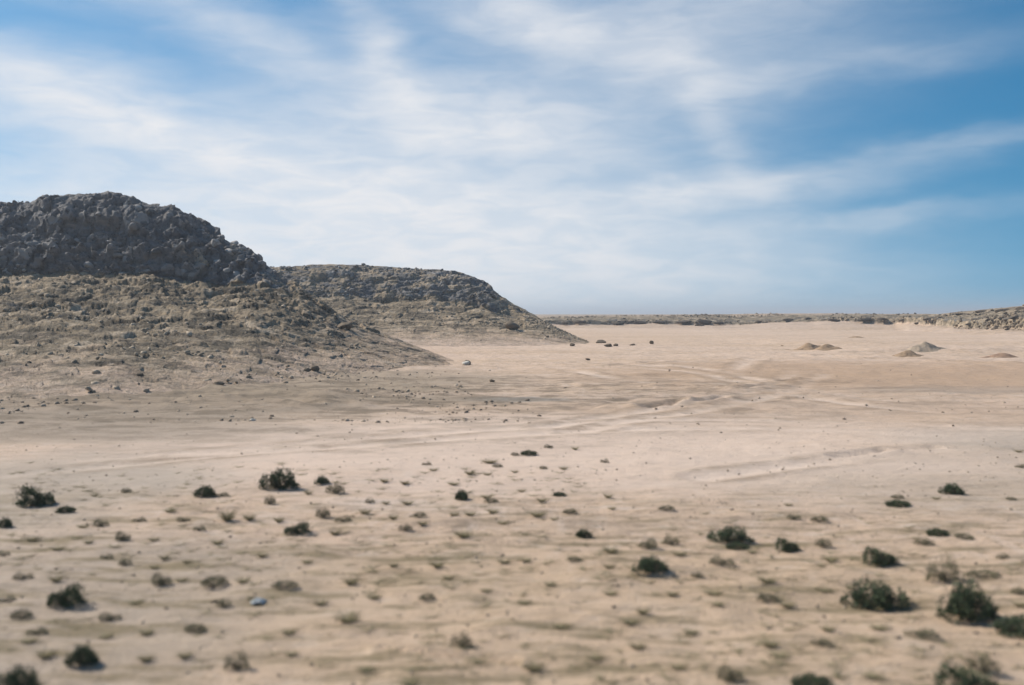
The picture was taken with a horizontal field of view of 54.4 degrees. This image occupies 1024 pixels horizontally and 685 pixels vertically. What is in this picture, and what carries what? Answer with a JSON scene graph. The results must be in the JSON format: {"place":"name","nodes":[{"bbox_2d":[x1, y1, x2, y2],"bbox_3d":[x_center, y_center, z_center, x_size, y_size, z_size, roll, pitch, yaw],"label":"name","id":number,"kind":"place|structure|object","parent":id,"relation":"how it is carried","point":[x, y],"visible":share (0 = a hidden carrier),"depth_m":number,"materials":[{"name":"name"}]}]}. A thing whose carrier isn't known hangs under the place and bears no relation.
{"place":"outdoors","nodes":[
{"label":"outdoors","id":0,"kind":"place"},
{"bbox_2d":[0,191,453,399],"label":"hill","id":1,"kind":"structure","parent":0,"point":[250,343],"depth_m":59.62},
{"bbox_2d":[0,193,287,288],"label":"rubble","id":2,"kind":"object","parent":1,"relation":"on","point":[134,227],"visible":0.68,"depth_m":71.77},
{"bbox_2d":[0,272,357,395],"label":"scree","id":3,"kind":"structure","parent":1,"relation":"on","point":[188,333],"depth_m":51.63,"materials":[{"name":"stone"}]},
{"bbox_2d":[337,322,351,329],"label":"boulder","id":4,"kind":"object","parent":1,"relation":"on","point":[346,325],"visible":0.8,"depth_m":63.42,"materials":[{"name":"beige stone"}]},
{"bbox_2d":[271,264,588,346],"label":"hill","id":5,"kind":"structure","parent":0,"point":[365,302],"depth_m":115.11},
{"bbox_2d":[269,263,527,312],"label":"rubble","id":6,"kind":"object","parent":5,"relation":"on","point":[479,293],"visible":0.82,"depth_m":118.85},
{"bbox_2d":[343,298,586,342],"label":"scree","id":7,"kind":"structure","parent":5,"relation":"on","point":[499,325],"depth_m":109.25,"materials":[{"name":"stone"}]},
{"bbox_2d":[505,321,519,328],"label":"boulder","id":8,"kind":"object","parent":5,"relation":"on","point":[510,325],"visible":0.99,"depth_m":105.25,"materials":[{"name":"beige stone"}]},
{"bbox_2d":[0,314,1023,684],"bbox_3d":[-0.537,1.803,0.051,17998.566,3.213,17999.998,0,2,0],"label":"ground","id":9,"kind":"structure","parent":0,"point":[780,376],"depth_m":15.20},
{"bbox_2d":[0,515,12,527],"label":"desert shrub","id":10,"kind":"object","parent":9,"relation":"on","point":[6,521],"visible":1,"depth_m":14.14,"materials":[{"name":"green plant"}]},
{"bbox_2d":[7,607,34,621],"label":"dry bush","id":11,"kind":"object","parent":9,"relation":"on","point":[26,614],"visible":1,"depth_m":9.76,"materials":[{"name":"brown plant"}]},
{"bbox_2d":[0,662,44,684],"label":"desert shrub","id":12,"kind":"object","parent":9,"relation":"on","point":[12,678],"visible":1,"depth_m":7.92,"materials":[{"name":"green plant"}]},
{"bbox_2d":[12,571,33,579],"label":"dry bush","id":13,"kind":"object","parent":9,"relation":"on","point":[23,577],"visible":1,"depth_m":11.17,"materials":[{"name":"brown plant"}]},
{"bbox_2d":[14,635,40,643],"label":"dry tuft","id":14,"kind":"object","parent":9,"relation":"on","point":[33,639],"visible":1,"depth_m":9.05,"materials":[{"name":"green plant"}]},
{"bbox_2d":[9,484,56,507],"bbox_3d":[-7.512,2.400,15.680,0.712,0.374,0.662,0,2,0],"label":"desert shrub","id":15,"kind":"object","parent":9,"relation":"on","point":[39,497],"visible":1,"depth_m":15.60,"materials":[{"name":"green plant"}]},
{"bbox_2d":[23,625,48,634],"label":"dry bush","id":16,"kind":"object","parent":9,"relation":"on","point":[38,631],"visible":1,"depth_m":9.29,"materials":[{"name":"brown plant"}]},
{"bbox_2d":[34,647,58,658],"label":"dry tuft","id":17,"kind":"object","parent":9,"relation":"on","point":[41,656],"visible":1,"depth_m":8.71,"materials":[{"name":"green plant"}]},
{"bbox_2d":[41,580,88,609],"bbox_3d":[-4.570,2.583,10.217,0.464,0.286,0.431,0,2,2],"label":"desert shrub","id":18,"kind":"object","parent":9,"relation":"on","point":[65,595],"visible":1,"depth_m":10.18,"materials":[{"name":"green plant"}]},
{"bbox_2d":[54,504,76,513],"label":"desert shrub","id":19,"kind":"object","parent":9,"relation":"on","point":[65,509],"visible":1,"depth_m":14.98,"materials":[{"name":"green plant"}]},
{"bbox_2d":[62,640,100,667],"bbox_3d":[-3.682,2.673,8.552,0.337,0.217,0.293,-1,2,-23],"label":"desert shrub","id":20,"kind":"object","parent":9,"relation":"on","point":[88,656],"visible":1,"depth_m":8.52,"materials":[{"name":"green plant"}]},
{"bbox_2d":[92,518,108,526],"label":"dry bush","id":21,"kind":"object","parent":9,"relation":"on","point":[100,523],"visible":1,"depth_m":14.12,"materials":[{"name":"brown plant"}]},
{"bbox_2d":[97,611,122,621],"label":"dry bush","id":22,"kind":"object","parent":9,"relation":"on","point":[99,617],"visible":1,"depth_m":9.79,"materials":[{"name":"brown plant"}]},
{"bbox_2d":[115,530,130,540],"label":"dry bush","id":23,"kind":"object","parent":9,"relation":"on","point":[124,537],"visible":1,"depth_m":13.20,"materials":[{"name":"brown plant"}]},
{"bbox_2d":[124,596,149,604],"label":"dry tuft","id":24,"kind":"object","parent":9,"relation":"on","point":[137,602],"visible":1,"depth_m":10.35,"materials":[{"name":"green plant"}]},
{"bbox_2d":[133,651,160,661],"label":"dry tuft","id":25,"kind":"object","parent":9,"relation":"on","point":[143,658],"visible":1,"depth_m":8.62,"materials":[{"name":"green plant"}]},
{"bbox_2d":[151,571,172,586],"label":"dry bush","id":26,"kind":"object","parent":9,"relation":"on","point":[160,581],"visible":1,"depth_m":10.98,"materials":[{"name":"brown plant"}]},
{"bbox_2d":[174,648,194,658],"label":"dry tuft","id":27,"kind":"object","parent":9,"relation":"on","point":[183,656],"visible":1,"depth_m":8.70,"materials":[{"name":"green plant"}]},
{"bbox_2d":[183,621,207,634],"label":"dry bush","id":28,"kind":"object","parent":9,"relation":"on","point":[195,629],"visible":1,"depth_m":9.46,"materials":[{"name":"brown plant"}]},
{"bbox_2d":[192,484,218,497],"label":"desert shrub","id":29,"kind":"object","parent":9,"relation":"on","point":[206,491],"visible":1,"depth_m":16.32,"materials":[{"name":"green plant"}]},
{"bbox_2d":[196,572,231,587],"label":"dry bush","id":30,"kind":"object","parent":9,"relation":"on","point":[209,583],"visible":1,"depth_m":10.88,"materials":[{"name":"brown plant"}]},
{"bbox_2d":[216,598,232,607],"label":"dry bush","id":31,"kind":"object","parent":9,"relation":"on","point":[224,604],"visible":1,"depth_m":10.20,"materials":[{"name":"brown plant"}]},
{"bbox_2d":[215,507,239,520],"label":"dry tuft","id":32,"kind":"object","parent":9,"relation":"on","point":[228,518],"visible":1,"depth_m":14.44,"materials":[{"name":"beige plant"}]},
{"bbox_2d":[221,648,250,670],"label":"dry bush","id":33,"kind":"object","parent":9,"relation":"on","point":[236,665],"visible":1,"depth_m":8.44,"materials":[{"name":"brown plant"}]},
{"bbox_2d":[250,597,266,604],"bbox_3d":[-2.628,2.671,10.300,0.180,0.069,0.102,0,2,0],"label":"plastic scrap","id":34,"kind":"object","parent":9,"relation":"on","point":[258,600],"visible":1,"depth_m":10.28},
{"bbox_2d":[264,494,275,504],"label":"dry bush","id":35,"kind":"object","parent":9,"relation":"on","point":[271,500],"visible":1,"depth_m":15.68,"materials":[{"name":"brown plant"}]},
{"bbox_2d":[257,465,302,490],"bbox_3d":[-4.011,2.311,17.130,0.753,0.440,0.707,-1,2,-28],"label":"desert shrub","id":36,"kind":"object","parent":9,"relation":"on","point":[276,480],"visible":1,"depth_m":17.04,"materials":[{"name":"green plant"}]},
{"bbox_2d":[270,577,298,589],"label":"dry bush","id":37,"kind":"object","parent":9,"relation":"on","point":[278,584],"visible":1,"depth_m":10.76,"materials":[{"name":"brown plant"}]},
{"bbox_2d":[277,625,301,634],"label":"dry tuft","id":38,"kind":"object","parent":9,"relation":"on","point":[288,631],"visible":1,"depth_m":9.37,"materials":[{"name":"beige plant"}]},
{"bbox_2d":[282,520,312,535],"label":"desert shrub","id":39,"kind":"object","parent":9,"relation":"on","point":[297,528],"visible":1,"depth_m":13.54,"materials":[{"name":"green plant"}]},
{"bbox_2d":[314,476,329,483],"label":"desert shrub","id":40,"kind":"object","parent":9,"relation":"on","point":[321,480],"visible":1,"depth_m":17.50,"materials":[{"name":"green plant"}]},
{"bbox_2d":[315,505,330,518],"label":"dry bush","id":41,"kind":"object","parent":9,"relation":"on","point":[323,515],"visible":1,"depth_m":14.66,"materials":[{"name":"brown plant"}]},
{"bbox_2d":[325,481,345,493],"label":"dry bush","id":42,"kind":"object","parent":9,"relation":"on","point":[337,488],"visible":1,"depth_m":16.70,"materials":[{"name":"brown plant"}]},
{"bbox_2d":[331,607,363,622],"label":"dry tuft","id":43,"kind":"object","parent":9,"relation":"on","point":[347,619],"visible":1,"depth_m":9.65,"materials":[{"name":"beige plant"}]},
{"bbox_2d":[341,575,362,585],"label":"dry tuft","id":44,"kind":"object","parent":9,"relation":"on","point":[351,582],"visible":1,"depth_m":11.02,"materials":[{"name":"beige plant"}]},
{"bbox_2d":[356,663,377,672],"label":"dry tuft","id":45,"kind":"object","parent":9,"relation":"on","point":[362,669],"visible":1,"depth_m":8.40,"materials":[{"name":"beige plant"}]},
{"bbox_2d":[399,675,424,684],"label":"dry tuft","id":46,"kind":"object","parent":9,"relation":"on","point":[408,682],"visible":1,"depth_m":8.04,"materials":[{"name":"beige plant"}]},
{"bbox_2d":[418,593,435,600],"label":"dry bush","id":47,"kind":"object","parent":9,"relation":"on","point":[422,597],"visible":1,"depth_m":10.40,"materials":[{"name":"brown plant"}]},
{"bbox_2d":[454,489,468,500],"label":"desert shrub","id":48,"kind":"object","parent":9,"relation":"on","point":[461,494],"visible":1,"depth_m":15.99,"materials":[{"name":"green plant"}]},
{"bbox_2d":[450,526,473,537],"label":"dry tuft","id":49,"kind":"object","parent":9,"relation":"on","point":[463,534],"visible":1,"depth_m":13.25,"materials":[{"name":"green plant"}]},
{"bbox_2d":[448,628,475,647],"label":"dry bush","id":50,"kind":"object","parent":9,"relation":"on","point":[465,641],"visible":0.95,"depth_m":8.94,"materials":[{"name":"brown plant"}]},
{"bbox_2d":[0,461,1023,684],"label":"ground cover","id":51,"kind":"object","parent":9,"relation":"on","point":[477,661],"visible":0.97,"depth_m":10.88,"materials":[{"name":"brown plant"}]},
{"bbox_2d":[520,449,536,455],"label":"desert shrub","id":52,"kind":"object","parent":9,"relation":"on","point":[527,452],"visible":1,"depth_m":21.25,"materials":[{"name":"green plant"}]},
{"bbox_2d":[516,655,548,671],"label":"dry tuft","id":53,"kind":"object","parent":9,"relation":"on","point":[534,667],"visible":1,"depth_m":8.43,"materials":[{"name":"beige plant"}]},
{"bbox_2d":[526,508,550,516],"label":"dry tuft","id":54,"kind":"object","parent":9,"relation":"on","point":[535,514],"visible":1,"depth_m":14.66,"materials":[{"name":"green plant"}]},
{"bbox_2d":[548,621,574,628],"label":"dry tuft","id":55,"kind":"object","parent":9,"relation":"on","point":[561,626],"visible":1,"depth_m":9.49,"materials":[{"name":"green plant"}]},
{"bbox_2d":[575,528,592,537],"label":"desert shrub","id":56,"kind":"object","parent":9,"relation":"on","point":[582,533],"visible":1,"depth_m":13.41,"materials":[{"name":"green plant"}]},
{"bbox_2d":[582,650,607,660],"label":"dry tuft","id":57,"kind":"object","parent":9,"relation":"on","point":[594,657],"visible":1,"depth_m":8.66,"materials":[{"name":"beige plant"}]},
{"bbox_2d":[600,544,621,552],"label":"dry tuft","id":58,"kind":"object","parent":9,"relation":"on","point":[609,551],"visible":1,"depth_m":12.66,"materials":[{"name":"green plant"}]},
{"bbox_2d":[620,615,642,624],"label":"dry tuft","id":59,"kind":"object","parent":9,"relation":"on","point":[627,622],"visible":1,"depth_m":9.66,"materials":[{"name":"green plant"}]},
{"bbox_2d":[626,639,652,649],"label":"dry tuft","id":60,"kind":"object","parent":9,"relation":"on","point":[640,646],"visible":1,"depth_m":8.90,"materials":[{"name":"beige plant"}]},
{"bbox_2d":[638,535,657,549],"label":"dry bush","id":61,"kind":"object","parent":9,"relation":"on","point":[647,545],"visible":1,"depth_m":12.86,"materials":[{"name":"brown plant"}]},
{"bbox_2d":[630,554,670,574],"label":"desert shrub","id":62,"kind":"object","parent":9,"relation":"on","point":[646,564],"visible":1,"depth_m":11.44,"materials":[{"name":"green plant"}]},
{"bbox_2d":[662,533,678,544],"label":"dry bush","id":63,"kind":"object","parent":9,"relation":"on","point":[670,541],"visible":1,"depth_m":13.09,"materials":[{"name":"brown plant"}]},
{"bbox_2d":[666,659,690,669],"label":"dry tuft","id":64,"kind":"object","parent":9,"relation":"on","point":[678,666],"visible":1,"depth_m":8.38,"materials":[{"name":"beige plant"}]},
{"bbox_2d":[668,548,691,555],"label":"dry tuft","id":65,"kind":"object","parent":9,"relation":"on","point":[680,553],"visible":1,"depth_m":12.51,"materials":[{"name":"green plant"}]},
{"bbox_2d":[701,586,725,595],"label":"dry tuft","id":66,"kind":"object","parent":9,"relation":"on","point":[715,593],"visible":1,"depth_m":10.74,"materials":[{"name":"beige plant"}]},
{"bbox_2d":[708,554,735,565],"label":"dry bush","id":67,"kind":"object","parent":9,"relation":"on","point":[723,561],"visible":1,"depth_m":11.95,"materials":[{"name":"brown plant"}]},
{"bbox_2d":[714,663,744,683],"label":"dry bush","id":68,"kind":"object","parent":9,"relation":"on","point":[731,673],"visible":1,"depth_m":8.10,"materials":[{"name":"brown plant"}]},
{"bbox_2d":[706,525,755,543],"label":"desert shrub","id":69,"kind":"object","parent":9,"relation":"on","point":[725,534],"visible":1,"depth_m":13.15,"materials":[{"name":"green plant"}]},
{"bbox_2d":[726,541,750,550],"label":"desert shrub","id":70,"kind":"object","parent":9,"relation":"on","point":[735,545],"visible":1,"depth_m":12.82,"materials":[{"name":"green plant"}]},
{"bbox_2d":[755,590,779,602],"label":"dry bush","id":71,"kind":"object","parent":9,"relation":"on","point":[765,597],"visible":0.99,"depth_m":10.47,"materials":[{"name":"brown plant"}]},
{"bbox_2d":[754,573,785,582],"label":"dry tuft","id":72,"kind":"object","parent":9,"relation":"on","point":[764,580],"visible":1,"depth_m":11.15,"materials":[{"name":"beige plant"}]},
{"bbox_2d":[758,636,782,646],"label":"dry tuft","id":73,"kind":"object","parent":9,"relation":"on","point":[767,644],"visible":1,"depth_m":9.01,"materials":[{"name":"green plant"}]},
{"bbox_2d":[762,648,795,659],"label":"dry tuft","id":74,"kind":"object","parent":9,"relation":"on","point":[782,655],"visible":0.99,"depth_m":8.70,"materials":[{"name":"beige plant"}]},
{"bbox_2d":[772,537,800,552],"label":"desert shrub","id":75,"kind":"object","parent":9,"relation":"on","point":[793,546],"visible":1,"depth_m":12.71,"materials":[{"name":"green plant"}]},
{"bbox_2d":[776,599,799,606],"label":"dry tuft","id":76,"kind":"object","parent":9,"relation":"on","point":[786,604],"visible":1,"depth_m":10.29,"materials":[{"name":"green plant"}]},
{"bbox_2d":[785,343,820,349],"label":"dirt mound","id":77,"kind":"object","parent":9,"relation":"on","point":[807,346],"visible":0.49,"depth_m":84.44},
{"bbox_2d":[787,668,834,684],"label":"desert shrub","id":78,"kind":"object","parent":9,"relation":"on","point":[822,679],"visible":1,"depth_m":8.04,"materials":[{"name":"green plant"}]},
{"bbox_2d":[809,516,828,522],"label":"dry bush","id":79,"kind":"object","parent":9,"relation":"on","point":[824,518],"visible":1,"depth_m":14.33,"materials":[{"name":"beige plant"}]},
{"bbox_2d":[809,637,831,646],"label":"dry bush","id":80,"kind":"object","parent":9,"relation":"on","point":[820,642],"visible":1,"depth_m":9.06,"materials":[{"name":"brown plant"}]},
{"bbox_2d":[815,538,831,547],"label":"dry bush","id":81,"kind":"object","parent":9,"relation":"on","point":[821,543],"visible":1,"depth_m":12.92,"materials":[{"name":"brown plant"}]},
{"bbox_2d":[813,344,841,350],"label":"dirt mound","id":82,"kind":"object","parent":9,"relation":"on","point":[825,347],"visible":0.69,"depth_m":81.94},
{"bbox_2d":[819,554,841,561],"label":"dry tuft","id":83,"kind":"object","parent":9,"relation":"on","point":[829,559],"visible":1,"depth_m":12.24,"materials":[{"name":"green plant"}]},
{"bbox_2d":[856,667,889,679],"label":"dry tuft","id":84,"kind":"object","parent":9,"relation":"on","point":[871,676],"visible":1,"depth_m":8.21,"materials":[{"name":"beige plant"}]},
{"bbox_2d":[834,574,913,611],"bbox_3d":[3.800,2.600,10.390,0.741,0.344,0.695,-1,2,-32],"label":"desert shrub","id":85,"kind":"object","parent":9,"relation":"on","point":[879,598],"visible":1,"depth_m":10.33,"materials":[{"name":"green plant"}]},
{"bbox_2d":[865,622,892,630],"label":"dry tuft","id":86,"kind":"object","parent":9,"relation":"on","point":[877,627],"visible":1,"depth_m":9.47,"materials":[{"name":"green plant"}]},
{"bbox_2d":[858,542,900,566],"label":"desert shrub","id":87,"kind":"object","parent":9,"relation":"on","point":[879,559],"visible":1,"depth_m":11.93,"materials":[{"name":"green plant"}]},
{"bbox_2d":[883,499,912,507],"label":"desert shrub","id":88,"kind":"object","parent":9,"relation":"on","point":[895,503],"visible":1,"depth_m":15.48,"materials":[{"name":"green plant"}]},
{"bbox_2d":[892,350,922,356],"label":"dirt mound","id":89,"kind":"object","parent":9,"relation":"on","point":[908,353],"visible":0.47,"depth_m":70.95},
{"bbox_2d":[902,626,942,641],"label":"dry bush","id":90,"kind":"object","parent":9,"relation":"on","point":[922,634],"visible":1,"depth_m":9.26,"materials":[{"name":"brown plant"}]},
{"bbox_2d":[912,536,935,545],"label":"dry bush","id":91,"kind":"object","parent":9,"relation":"on","point":[926,542],"visible":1,"depth_m":13.02,"materials":[{"name":"brown plant"}]},
{"bbox_2d":[905,342,945,352],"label":"dirt mound","id":92,"kind":"object","parent":9,"relation":"on","point":[925,347],"visible":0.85,"depth_m":77.53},
{"bbox_2d":[924,527,949,536],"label":"desert shrub","id":93,"kind":"object","parent":9,"relation":"on","point":[936,532],"visible":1,"depth_m":13.42,"materials":[{"name":"green plant"}]},
{"bbox_2d":[921,552,965,581],"bbox_3d":[4.877,2.533,11.236,0.451,0.360,0.401,0,2,0],"label":"dry bush","id":94,"kind":"object","parent":9,"relation":"on","point":[943,575],"visible":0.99,"depth_m":11.22,"materials":[{"name":"brown plant"}]},
{"bbox_2d":[938,483,965,494],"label":"desert shrub","id":95,"kind":"object","parent":9,"relation":"on","point":[952,489],"visible":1,"depth_m":16.56,"materials":[{"name":"green plant"}]},
{"bbox_2d":[954,532,974,540],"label":"dry bush","id":96,"kind":"object","parent":9,"relation":"on","point":[959,535],"visible":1,"depth_m":13.20,"materials":[{"name":"brown plant"}]},
{"bbox_2d":[935,571,1003,624],"bbox_3d":[4.555,2.558,9.917,0.698,0.491,0.607,-1,2,-17],"label":"desert shrub","id":97,"kind":"object","parent":9,"relation":"on","point":[962,602],"visible":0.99,"depth_m":9.85,"materials":[{"name":"green plant"}]},
{"bbox_2d":[927,651,1011,684],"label":"desert shrub","id":98,"kind":"object","parent":9,"relation":"on","point":[972,679],"visible":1,"depth_m":7.84,"materials":[{"name":"green plant"}]},
{"bbox_2d":[959,567,1001,580],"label":"dry bush","id":99,"kind":"object","parent":9,"relation":"on","point":[980,571],"visible":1,"depth_m":11.27,"materials":[{"name":"brown plant"}]},
{"bbox_2d":[961,650,1002,675],"bbox_3d":[3.970,2.687,8.373,0.334,0.195,0.299,-1,2,-23],"label":"dry bush","id":100,"kind":"object","parent":9,"relation":"on","point":[982,667],"visible":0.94,"depth_m":8.37,"materials":[{"name":"brown plant"}]},
{"bbox_2d":[978,353,1015,357],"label":"dirt mound","id":101,"kind":"object","parent":9,"relation":"on","point":[1002,355],"visible":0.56,"depth_m":68.79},
{"bbox_2d":[988,612,1023,638],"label":"desert shrub","id":102,"kind":"object","parent":9,"relation":"on","point":[1015,620],"visible":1,"depth_m":9.47,"materials":[{"name":"green plant"}]},
{"bbox_2d":[1007,586,1023,594],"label":"dry bush","id":103,"kind":"object","parent":9,"relation":"on","point":[1020,591],"visible":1,"depth_m":10.61,"materials":[{"name":"brown plant"}]},
{"bbox_2d":[0,361,1023,684],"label":"gravel","id":104,"kind":"structure","parent":0,"point":[458,515],"depth_m":17.94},
{"bbox_2d":[0,0,1023,313],"label":"sky","id":105,"kind":"structure","parent":0,"point":[560,156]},
{"bbox_2d":[539,306,1023,335],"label":"ridge","id":106,"kind":"structure","parent":0,"point":[818,322],"depth_m":207.09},
{"bbox_2d":[538,313,1020,329],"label":"rubble","id":107,"kind":"object","parent":106,"relation":"on","point":[928,321],"visible":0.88,"depth_m":221.04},
{"bbox_2d":[929,304,1023,329],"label":"rubble","id":108,"kind":"object","parent":106,"relation":"on","point":[1015,312],"visible":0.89,"depth_m":153.94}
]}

